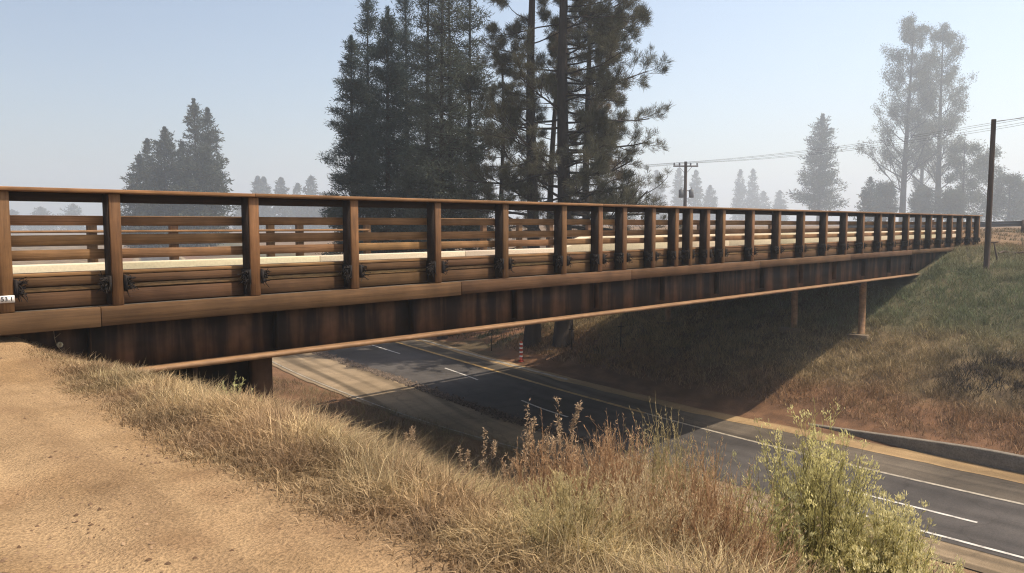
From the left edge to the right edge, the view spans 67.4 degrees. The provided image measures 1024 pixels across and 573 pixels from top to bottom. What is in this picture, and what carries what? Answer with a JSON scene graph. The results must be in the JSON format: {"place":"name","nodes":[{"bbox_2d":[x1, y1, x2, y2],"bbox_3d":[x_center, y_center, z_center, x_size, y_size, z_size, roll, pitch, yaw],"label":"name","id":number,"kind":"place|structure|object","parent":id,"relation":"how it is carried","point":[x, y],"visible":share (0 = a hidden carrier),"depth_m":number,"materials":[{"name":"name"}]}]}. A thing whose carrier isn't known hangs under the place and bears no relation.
{"place":"outdoors","nodes":[
{"label":"outdoors","id":0,"kind":"place"},
{"bbox_2d":[0,225,1023,572],"bbox_3d":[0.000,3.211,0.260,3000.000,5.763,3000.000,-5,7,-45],"label":"ground","id":1,"kind":"structure","parent":0,"point":[46,419],"depth_m":5.68,"materials":[{"name":"soil"}]},
{"bbox_2d":[10,208,25,230],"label":"conifer","id":2,"kind":"object","parent":1,"relation":"on","point":[15,228],"visible":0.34,"depth_m":626.82,"materials":[{"name":"grey plant"}]},
{"bbox_2d":[25,206,58,230],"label":"conifer","id":3,"kind":"object","parent":1,"relation":"on","point":[40,210],"visible":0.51,"depth_m":607.99,"materials":[{"name":"grey plant"}]},
{"bbox_2d":[55,204,85,229],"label":"conifer","id":4,"kind":"object","parent":1,"relation":"on","point":[72,211],"visible":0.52,"depth_m":607.21,"materials":[{"name":"grey plant"}]},
{"bbox_2d":[54,335,100,360],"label":"dry twig","id":5,"kind":"object","parent":1,"relation":"on","point":[60,345],"visible":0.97,"depth_m":9.08,"materials":[{"name":"brown plant"}]},
{"bbox_2d":[120,153,162,247],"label":"conifer","id":6,"kind":"object","parent":1,"relation":"on","point":[132,178],"visible":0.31,"depth_m":169.13,"materials":[{"name":"green plant"}]},
{"bbox_2d":[127,138,163,247],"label":"conifer","id":7,"kind":"object","parent":1,"relation":"on","point":[146,144],"visible":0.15,"depth_m":174.45,"materials":[{"name":"green plant"}]},
{"bbox_2d":[131,126,195,247],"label":"conifer","id":8,"kind":"object","parent":1,"relation":"on","point":[163,174],"visible":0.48,"depth_m":163.73,"materials":[{"name":"green plant"}]},
{"bbox_2d":[176,142,196,246],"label":"conifer","id":9,"kind":"object","parent":1,"relation":"on","point":[179,146],"visible":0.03,"depth_m":171.91,"materials":[{"name":"green plant"}]},
{"bbox_2d":[160,98,227,246],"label":"conifer","id":10,"kind":"object","parent":1,"relation":"on","point":[192,183],"visible":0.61,"depth_m":160.90,"materials":[{"name":"green plant"}]},
{"bbox_2d":[0,344,416,572],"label":"pebbles","id":11,"kind":"object","parent":1,"relation":"on","point":[4,559],"visible":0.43,"depth_m":3.86,"materials":[{"name":"brown stone"}]},
{"bbox_2d":[179,107,240,246],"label":"conifer","id":12,"kind":"object","parent":1,"relation":"on","point":[211,133],"visible":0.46,"depth_m":163.98,"materials":[{"name":"green plant"}]},
{"bbox_2d":[230,205,241,229],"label":"conifer","id":13,"kind":"object","parent":1,"relation":"on","point":[237,213],"visible":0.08,"depth_m":461.95,"materials":[{"name":"grey plant"}]},
{"bbox_2d":[217,374,262,401],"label":"green weed","id":14,"kind":"object","parent":1,"relation":"on","point":[234,384],"visible":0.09,"depth_m":8.22,"materials":[{"name":"green plant"}]},
{"bbox_2d":[249,175,273,228],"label":"conifer","id":15,"kind":"object","parent":1,"relation":"on","point":[257,186],"visible":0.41,"depth_m":464.00,"materials":[{"name":"grey plant"}]},
{"bbox_2d":[261,176,273,228],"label":"conifer","id":16,"kind":"object","parent":1,"relation":"on","point":[268,191],"visible":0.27,"depth_m":471.16,"materials":[{"name":"grey plant"}]},
{"bbox_2d":[269,177,295,231],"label":"conifer","id":17,"kind":"object","parent":1,"relation":"on","point":[285,211],"visible":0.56,"depth_m":456.76,"materials":[{"name":"grey plant"}]},
{"bbox_2d":[289,183,305,228],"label":"conifer","id":18,"kind":"object","parent":1,"relation":"on","point":[296,189],"visible":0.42,"depth_m":477.93,"materials":[{"name":"grey plant"}]},
{"bbox_2d":[293,175,320,231],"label":"conifer","id":19,"kind":"object","parent":1,"relation":"on","point":[310,181],"visible":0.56,"depth_m":463.02,"materials":[{"name":"grey plant"}]},
{"bbox_2d":[311,193,332,228],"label":"conifer","id":20,"kind":"object","parent":1,"relation":"on","point":[321,226],"visible":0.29,"depth_m":463.20,"materials":[{"name":"grey plant"}]},
{"bbox_2d":[315,34,381,254],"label":"conifer","id":21,"kind":"object","parent":1,"relation":"on","point":[352,175],"visible":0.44,"depth_m":42.89,"materials":[{"name":"green plant"}]},
{"bbox_2d":[331,0,396,242],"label":"conifer","id":22,"kind":"object","parent":1,"relation":"on","point":[368,6],"visible":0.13,"depth_m":44.83,"materials":[{"name":"green plant"}]},
{"bbox_2d":[181,257,566,379],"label":"road marking","id":23,"kind":"object","parent":1,"relation":"on","point":[490,358],"visible":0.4,"depth_m":33.81,"materials":[{"name":"white paint"}]},
{"bbox_2d":[341,5,423,253],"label":"conifer","id":24,"kind":"object","parent":1,"relation":"on","point":[385,137],"visible":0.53,"depth_m":41.84,"materials":[{"name":"green plant"}]},
{"bbox_2d":[368,0,446,251],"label":"conifer","id":25,"kind":"object","parent":1,"relation":"on","point":[404,41],"visible":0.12,"depth_m":44.77,"materials":[{"name":"green plant"}]},
{"bbox_2d":[403,425,417,451],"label":"seed stalk","id":26,"kind":"object","parent":1,"relation":"on","point":[410,432],"visible":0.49,"depth_m":6.31,"materials":[{"name":"brown plant"}]},
{"bbox_2d":[386,0,462,252],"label":"conifer","id":27,"kind":"object","parent":1,"relation":"on","point":[405,184],"visible":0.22,"depth_m":40.95,"materials":[{"name":"green plant"}]},
{"bbox_2d":[394,0,483,338],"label":"conifer","id":28,"kind":"object","parent":1,"relation":"on","point":[428,167],"visible":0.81,"depth_m":39.20,"materials":[{"name":"green plant"}]},
{"bbox_2d":[401,0,493,335],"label":"conifer","id":29,"kind":"object","parent":1,"relation":"on","point":[469,66],"visible":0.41,"depth_m":39.76,"materials":[{"name":"green plant"}]},
{"bbox_2d":[457,445,472,481],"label":"seed stalk","id":30,"kind":"object","parent":1,"relation":"on","point":[467,453],"visible":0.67,"depth_m":5.53,"materials":[{"name":"brown plant"}]},
{"bbox_2d":[445,0,516,250],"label":"conifer","id":31,"kind":"object","parent":1,"relation":"on","point":[480,81],"visible":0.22,"depth_m":40.89,"materials":[{"name":"green plant"}]},
{"bbox_2d":[477,427,496,483],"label":"seed stalk","id":32,"kind":"object","parent":1,"relation":"on","point":[493,451],"visible":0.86,"depth_m":5.34,"materials":[{"name":"brown plant"}]},
{"bbox_2d":[0,186,982,401],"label":"bridge","id":33,"kind":"structure","parent":1,"relation":"on","point":[249,315],"depth_m":12.37,"materials":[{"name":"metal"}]},
{"bbox_2d":[10,338,972,572],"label":"dry grass","id":34,"kind":"structure","parent":1,"relation":"on","point":[394,478],"depth_m":4.57,"materials":[{"name":"beige plant"}]},
{"bbox_2d":[466,52,540,248],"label":"ponderosa pine","id":35,"kind":"object","parent":1,"relation":"on","point":[493,66],"visible":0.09,"depth_m":42.50,"materials":[{"name":"green plant"}]},
{"bbox_2d":[500,460,514,492],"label":"seed stalk","id":36,"kind":"object","parent":1,"relation":"on","point":[509,470],"visible":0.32,"depth_m":5.41,"materials":[{"name":"brown plant"}]},
{"bbox_2d":[518,341,523,361],"bbox_3d":[0.400,2.853,33.540,0.247,0.930,0.260,-5,7,-45],"label":"marker post","id":37,"kind":"object","parent":1,"relation":"on","point":[521,351],"visible":1,"depth_m":33.48,"materials":[{"name":"red plastic"}]},
{"bbox_2d":[454,0,595,347],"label":"ponderosa pine","id":38,"kind":"object","parent":1,"relation":"on","point":[532,335],"visible":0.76,"depth_m":34.20,"materials":[{"name":"green plant"}]},
{"bbox_2d":[512,404,537,485],"bbox_3d":[0.076,1.224,5.013,0.166,1.007,0.151,-1,5,-17],"label":"seed stalk","id":39,"kind":"object","parent":1,"relation":"on","point":[533,422],"visible":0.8,"depth_m":5.00,"materials":[{"name":"brown plant"}]},
{"bbox_2d":[535,432,554,490],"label":"seed stalk","id":40,"kind":"object","parent":1,"relation":"on","point":[547,445],"visible":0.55,"depth_m":5.16,"materials":[{"name":"brown plant"}]},
{"bbox_2d":[487,410,607,517],"bbox_3d":[0.207,1.136,4.506,0.625,0.890,0.713,-5,7,-45],"label":"dry bush","id":41,"kind":"object","parent":1,"relation":"on","point":[533,467],"visible":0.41,"depth_m":4.50,"materials":[{"name":"brown plant"}]},
{"bbox_2d":[515,0,597,247],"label":"ponderosa pine","id":42,"kind":"object","parent":1,"relation":"on","point":[543,14],"visible":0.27,"depth_m":39.14,"materials":[{"name":"green plant"}]},
{"bbox_2d":[494,465,642,553],"bbox_3d":[0.276,1.079,3.674,0.731,0.479,0.671,-5,7,-45],"label":"dry bush","id":43,"kind":"object","parent":1,"relation":"on","point":[561,492],"visible":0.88,"depth_m":3.65,"materials":[{"name":"beige plant"}]},
{"bbox_2d":[554,397,582,467],"bbox_3d":[0.323,1.196,4.717,0.127,1.082,0.220,-5,7,-45],"label":"seed stalk","id":44,"kind":"object","parent":1,"relation":"on","point":[572,424],"visible":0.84,"depth_m":4.67,"materials":[{"name":"brown plant"}]},
{"bbox_2d":[463,0,681,347],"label":"ponderosa pine","id":45,"kind":"object","parent":1,"relation":"on","point":[603,35],"visible":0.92,"depth_m":33.34,"materials":[{"name":"green plant"}]},
{"bbox_2d":[569,432,586,493],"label":"seed stalk","id":46,"kind":"object","parent":1,"relation":"on","point":[582,458],"visible":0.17,"depth_m":4.78,"materials":[{"name":"brown plant"}]},
{"bbox_2d":[538,0,632,230],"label":"ponderosa pine","id":47,"kind":"object","parent":1,"relation":"on","point":[615,162],"visible":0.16,"depth_m":38.25,"materials":[{"name":"green plant"}]},
{"bbox_2d":[180,256,1023,483],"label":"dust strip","id":48,"kind":"object","parent":1,"relation":"on","point":[955,464],"visible":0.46,"depth_m":22.25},
{"bbox_2d":[538,411,689,543],"bbox_3d":[0.581,1.203,4.400,0.845,1.058,0.826,2,5,19],"label":"dry bush","id":49,"kind":"object","parent":1,"relation":"on","point":[608,459],"visible":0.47,"depth_m":4.36,"materials":[{"name":"brown plant"}]},
{"bbox_2d":[618,322,623,346],"bbox_3d":[4.577,2.152,32.289,0.255,1.351,0.062,0,5,0],"label":"fence stake","id":50,"kind":"object","parent":1,"relation":"on","point":[621,326],"visible":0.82,"depth_m":32.26,"materials":[{"name":"metal"}]},
{"bbox_2d":[620,179,638,219],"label":"conifer","id":51,"kind":"object","parent":1,"relation":"on","point":[629,212],"visible":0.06,"depth_m":623.60,"materials":[{"name":"grey plant"}]},
{"bbox_2d":[571,453,723,570],"bbox_3d":[0.619,1.173,3.787,0.850,0.687,0.792,-5,7,-45],"label":"dry bush","id":52,"kind":"object","parent":1,"relation":"on","point":[662,526],"visible":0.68,"depth_m":3.78,"materials":[{"name":"beige plant"}]},
{"bbox_2d":[638,450,659,511],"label":"seed stalk","id":53,"kind":"object","parent":1,"relation":"on","point":[650,467],"visible":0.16,"depth_m":4.88,"materials":[{"name":"brown plant"}]},
{"bbox_2d":[649,170,670,219],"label":"conifer","id":54,"kind":"object","parent":1,"relation":"on","point":[657,193],"visible":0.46,"depth_m":606.00,"materials":[{"name":"grey plant"}]},
{"bbox_2d":[586,398,751,551],"bbox_3d":[1.033,1.365,4.827,1.056,1.392,1.084,-5,7,-45],"label":"dry bush","id":55,"kind":"object","parent":1,"relation":"on","point":[658,464],"visible":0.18,"depth_m":4.79,"materials":[{"name":"brown plant"}]},
{"bbox_2d":[670,168,687,219],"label":"conifer","id":56,"kind":"object","parent":1,"relation":"on","point":[677,201],"visible":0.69,"depth_m":613.37,"materials":[{"name":"grey plant"}]},
{"bbox_2d":[667,467,693,524],"bbox_3d":[1.087,1.650,4.990,0.159,0.998,0.158,-5,7,-45],"label":"seed stalk","id":57,"kind":"object","parent":1,"relation":"on","point":[682,482],"visible":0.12,"depth_m":4.95,"materials":[{"name":"brown plant"}]},
{"bbox_2d":[673,161,697,205],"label":"utility pole","id":58,"kind":"object","parent":1,"relation":"on","point":[685,190],"visible":0.91,"depth_m":77.28,"materials":[{"name":"brown wood"}]},
{"bbox_2d":[677,117,1021,162],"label":"overhead wire","id":59,"kind":"object","parent":58,"relation":"attached to","point":[844,145],"visible":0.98,"depth_m":64.37,"materials":[{"name":"metal"}]},
{"bbox_2d":[683,119,1021,162],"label":"overhead wire","id":60,"kind":"object","parent":58,"relation":"attached to","point":[856,145],"visible":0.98,"depth_m":63.59,"materials":[{"name":"metal"}]},
{"bbox_2d":[695,122,1023,162],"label":"overhead wire","id":61,"kind":"object","parent":58,"relation":"attached to","point":[860,147],"visible":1,"depth_m":64.17,"materials":[{"name":"metal"}]},
{"bbox_2d":[702,124,1023,162],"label":"overhead wire","id":62,"kind":"object","parent":58,"relation":"attached to","point":[865,148],"visible":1,"depth_m":64.75,"materials":[{"name":"metal"}]},
{"bbox_2d":[687,170,707,219],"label":"conifer","id":63,"kind":"object","parent":1,"relation":"on","point":[696,181],"visible":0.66,"depth_m":588.70,"materials":[{"name":"grey plant"}]},
{"bbox_2d":[702,185,717,219],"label":"conifer","id":64,"kind":"object","parent":1,"relation":"on","point":[709,193],"visible":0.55,"depth_m":606.71,"materials":[{"name":"grey plant"}]},
{"bbox_2d":[621,435,802,572],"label":"dry bush","id":65,"kind":"object","parent":1,"relation":"on","point":[712,504],"visible":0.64,"depth_m":3.95,"materials":[{"name":"brown plant"}]},
{"bbox_2d":[449,227,1023,453],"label":"slope grass","id":66,"kind":"structure","parent":1,"relation":"on","point":[1015,260],"depth_m":27.65,"materials":[{"name":"brown plant"}]},
{"bbox_2d":[728,169,747,219],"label":"conifer","id":67,"kind":"object","parent":1,"relation":"on","point":[740,190],"visible":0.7,"depth_m":642.38,"materials":[{"name":"grey plant"}]},
{"bbox_2d":[687,501,818,572],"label":"dry bush","id":68,"kind":"object","parent":1,"relation":"on","point":[759,556],"visible":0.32,"depth_m":3.92,"materials":[{"name":"brown plant"}]},
{"bbox_2d":[744,168,761,219],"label":"conifer","id":69,"kind":"object","parent":1,"relation":"on","point":[752,198],"visible":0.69,"depth_m":642.11,"materials":[{"name":"grey plant"}]},
{"bbox_2d":[692,450,834,572],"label":"flowering bush","id":70,"kind":"object","parent":1,"relation":"on","point":[784,537],"visible":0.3,"depth_m":4.54,"materials":[{"name":"green plant"}]},
{"bbox_2d":[755,191,772,220],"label":"conifer","id":71,"kind":"object","parent":1,"relation":"on","point":[764,198],"visible":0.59,"depth_m":659.49,"materials":[{"name":"grey plant"}]},
{"bbox_2d":[768,190,788,220],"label":"conifer","id":72,"kind":"object","parent":1,"relation":"on","point":[779,202],"visible":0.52,"depth_m":624.85,"materials":[{"name":"grey plant"}]},
{"bbox_2d":[722,398,907,572],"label":"flowering bush","id":73,"kind":"object","parent":1,"relation":"on","point":[824,509],"visible":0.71,"depth_m":4.72,"materials":[{"name":"green plant"}]},
{"bbox_2d":[783,113,849,220],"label":"conifer","id":74,"kind":"object","parent":1,"relation":"on","point":[820,180],"visible":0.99,"depth_m":324.85,"materials":[{"name":"grey plant"}]},
{"bbox_2d":[801,556,846,572],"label":"dry bush","id":75,"kind":"object","parent":1,"relation":"on","point":[841,570],"visible":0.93,"depth_m":3.91,"materials":[{"name":"beige plant"}]},
{"bbox_2d":[849,176,882,220],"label":"conifer","id":76,"kind":"object","parent":1,"relation":"on","point":[868,194],"visible":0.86,"depth_m":262.64,"materials":[{"name":"grey plant"}]},
{"bbox_2d":[794,484,965,572],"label":"flowering bush","id":77,"kind":"object","parent":1,"relation":"on","point":[895,544],"visible":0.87,"depth_m":4.42,"materials":[{"name":"green plant"}]},
{"bbox_2d":[873,178,903,220],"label":"tree","id":78,"kind":"object","parent":1,"relation":"on","point":[886,195],"visible":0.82,"depth_m":271.96,"materials":[{"name":"grey plant"}]},
{"bbox_2d":[853,11,959,221],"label":"cottonwood","id":79,"kind":"object","parent":1,"relation":"on","point":[910,37],"visible":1,"depth_m":269.68,"materials":[{"name":"green plant"}]},
{"bbox_2d":[809,423,1023,472],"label":"kerb wall","id":80,"kind":"structure","parent":1,"relation":"on","point":[1007,461],"depth_m":19.69,"materials":[{"name":"grey concrete"}]},
{"bbox_2d":[902,182,937,221],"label":"tree","id":81,"kind":"object","parent":1,"relation":"on","point":[917,195],"visible":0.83,"depth_m":260.78,"materials":[{"name":"grey plant"}]},
{"bbox_2d":[907,65,948,189],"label":"cottonwood","id":82,"kind":"object","parent":1,"relation":"on","point":[915,183],"visible":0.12,"depth_m":326.49,"materials":[{"name":"grey plant"}]},
{"bbox_2d":[881,21,977,221],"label":"cottonwood","id":83,"kind":"object","parent":1,"relation":"on","point":[944,37],"visible":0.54,"depth_m":275.24,"materials":[{"name":"green plant"}]},
{"bbox_2d":[848,220,1023,232],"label":"guardrail","id":84,"kind":"object","parent":1,"relation":"on","point":[1006,223],"visible":0.28,"depth_m":49.99,"materials":[{"name":"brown wood"}]},
{"bbox_2d":[934,185,970,221],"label":"tree","id":85,"kind":"object","parent":1,"relation":"on","point":[952,200],"visible":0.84,"depth_m":236.95,"materials":[{"name":"grey plant"}]},
{"bbox_2d":[918,139,1005,221],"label":"willow","id":86,"kind":"object","parent":1,"relation":"on","point":[965,147],"visible":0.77,"depth_m":254.04,"materials":[{"name":"green plant"}]},
{"bbox_2d":[955,143,1013,221],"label":"willow","id":87,"kind":"object","parent":1,"relation":"on","point":[982,171],"visible":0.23,"depth_m":266.39,"materials":[{"name":"grey plant"}]},
{"bbox_2d":[983,119,995,269],"bbox_3d":[18.308,-3.358,29.425,0.218,6.007,0.224,-5,7,-45],"label":"roadside pole","id":88,"kind":"object","parent":1,"relation":"on","point":[987,244],"visible":0.84,"depth_m":29.36,"materials":[{"name":"brown wood"}]},
{"bbox_2d":[991,241,998,260],"bbox_3d":[19.129,-1.342,30.491,0.424,0.923,0.056,0,5,0],"label":"leaning stake","id":89,"kind":"object","parent":1,"relation":"on","point":[995,249],"visible":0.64,"depth_m":30.46,"materials":[{"name":"brown wood"}]},
{"bbox_2d":[979,171,1023,220],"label":"willow","id":90,"kind":"object","parent":1,"relation":"on","point":[1015,184],"visible":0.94,"depth_m":250.00,"materials":[{"name":"green plant"}]},
{"bbox_2d":[998,251,1023,253],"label":"fallen pole","id":91,"kind":"object","parent":1,"relation":"on","point":[1001,252],"visible":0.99,"depth_m":31.30,"materials":[{"name":"brown wood"}]},
{"bbox_2d":[1003,201,1023,220],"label":"tree","id":92,"kind":"object","parent":1,"relation":"on","point":[1021,218],"visible":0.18,"depth_m":257.40,"materials":[{"name":"grey plant"}]},
{"bbox_2d":[0,0,1023,227],"label":"sky","id":93,"kind":"structure","parent":0,"point":[84,83],"materials":[{"name":"blue"}]},
{"bbox_2d":[132,258,1023,572],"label":"lane","id":94,"kind":"structure","parent":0,"point":[374,388],"depth_m":24.16,"materials":[{"name":"grey asphalt"}]},
{"bbox_2d":[272,361,566,461],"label":"road marking","id":95,"kind":"object","parent":94,"relation":"on","point":[401,413],"visible":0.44,"depth_m":24.48,"materials":[{"name":"white paint"}]},
{"bbox_2d":[141,246,1023,562],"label":"asphalt road","id":96,"kind":"structure","parent":0,"point":[999,524],"depth_m":21.64,"materials":[{"name":"grey asphalt"}]},
{"bbox_2d":[445,368,477,379],"bbox_3d":[-2.054,3.500,30.853,0.110,0.001,2.905,-3,5,-31],"label":"road marking","id":97,"kind":"object","parent":96,"relation":"on","point":[461,373],"visible":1,"depth_m":30.67,"materials":[{"name":"white paint"}]},
{"bbox_2d":[312,351,652,462],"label":"gravel","id":98,"kind":"structure","parent":96,"relation":"on","point":[496,413],"depth_m":25.41,"materials":[{"name":"grey gravel"}]},
{"bbox_2d":[521,400,567,416],"bbox_3d":[1.005,3.971,25.036,0.154,0.001,2.690,-3,5,-32],"label":"road marking","id":99,"kind":"object","parent":96,"relation":"on","point":[543,408],"visible":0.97,"depth_m":24.88,"materials":[{"name":"white paint"}]},
{"bbox_2d":[848,490,976,522],"bbox_3d":[8.364,4.663,16.502,0.096,0.001,2.904,-4,6,-43],"label":"road marking","id":100,"kind":"object","parent":96,"relation":"on","point":[928,510],"visible":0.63,"depth_m":16.04,"materials":[{"name":"white paint"}]},
{"bbox_2d":[858,513,1023,558],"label":"road marking","id":101,"kind":"object","parent":96,"relation":"on","point":[971,543],"visible":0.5,"depth_m":14.39,"materials":[{"name":"white paint"}]},
{"bbox_2d":[179,257,1023,502],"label":"lane","id":102,"kind":"structure","parent":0,"point":[971,482],"depth_m":21.50,"materials":[{"name":"grey asphalt"}]},
{"bbox_2d":[396,342,645,412],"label":"road marking","id":103,"kind":"object","parent":102,"relation":"on","point":[528,380],"visible":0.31,"depth_m":29.31,"materials":[{"name":"yellow paint"}]},
{"bbox_2d":[645,413,1023,504],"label":"road marking","id":104,"kind":"object","parent":102,"relation":"on","point":[851,464],"visible":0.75,"depth_m":18.49,"materials":[{"name":"white paint"}]}
]}

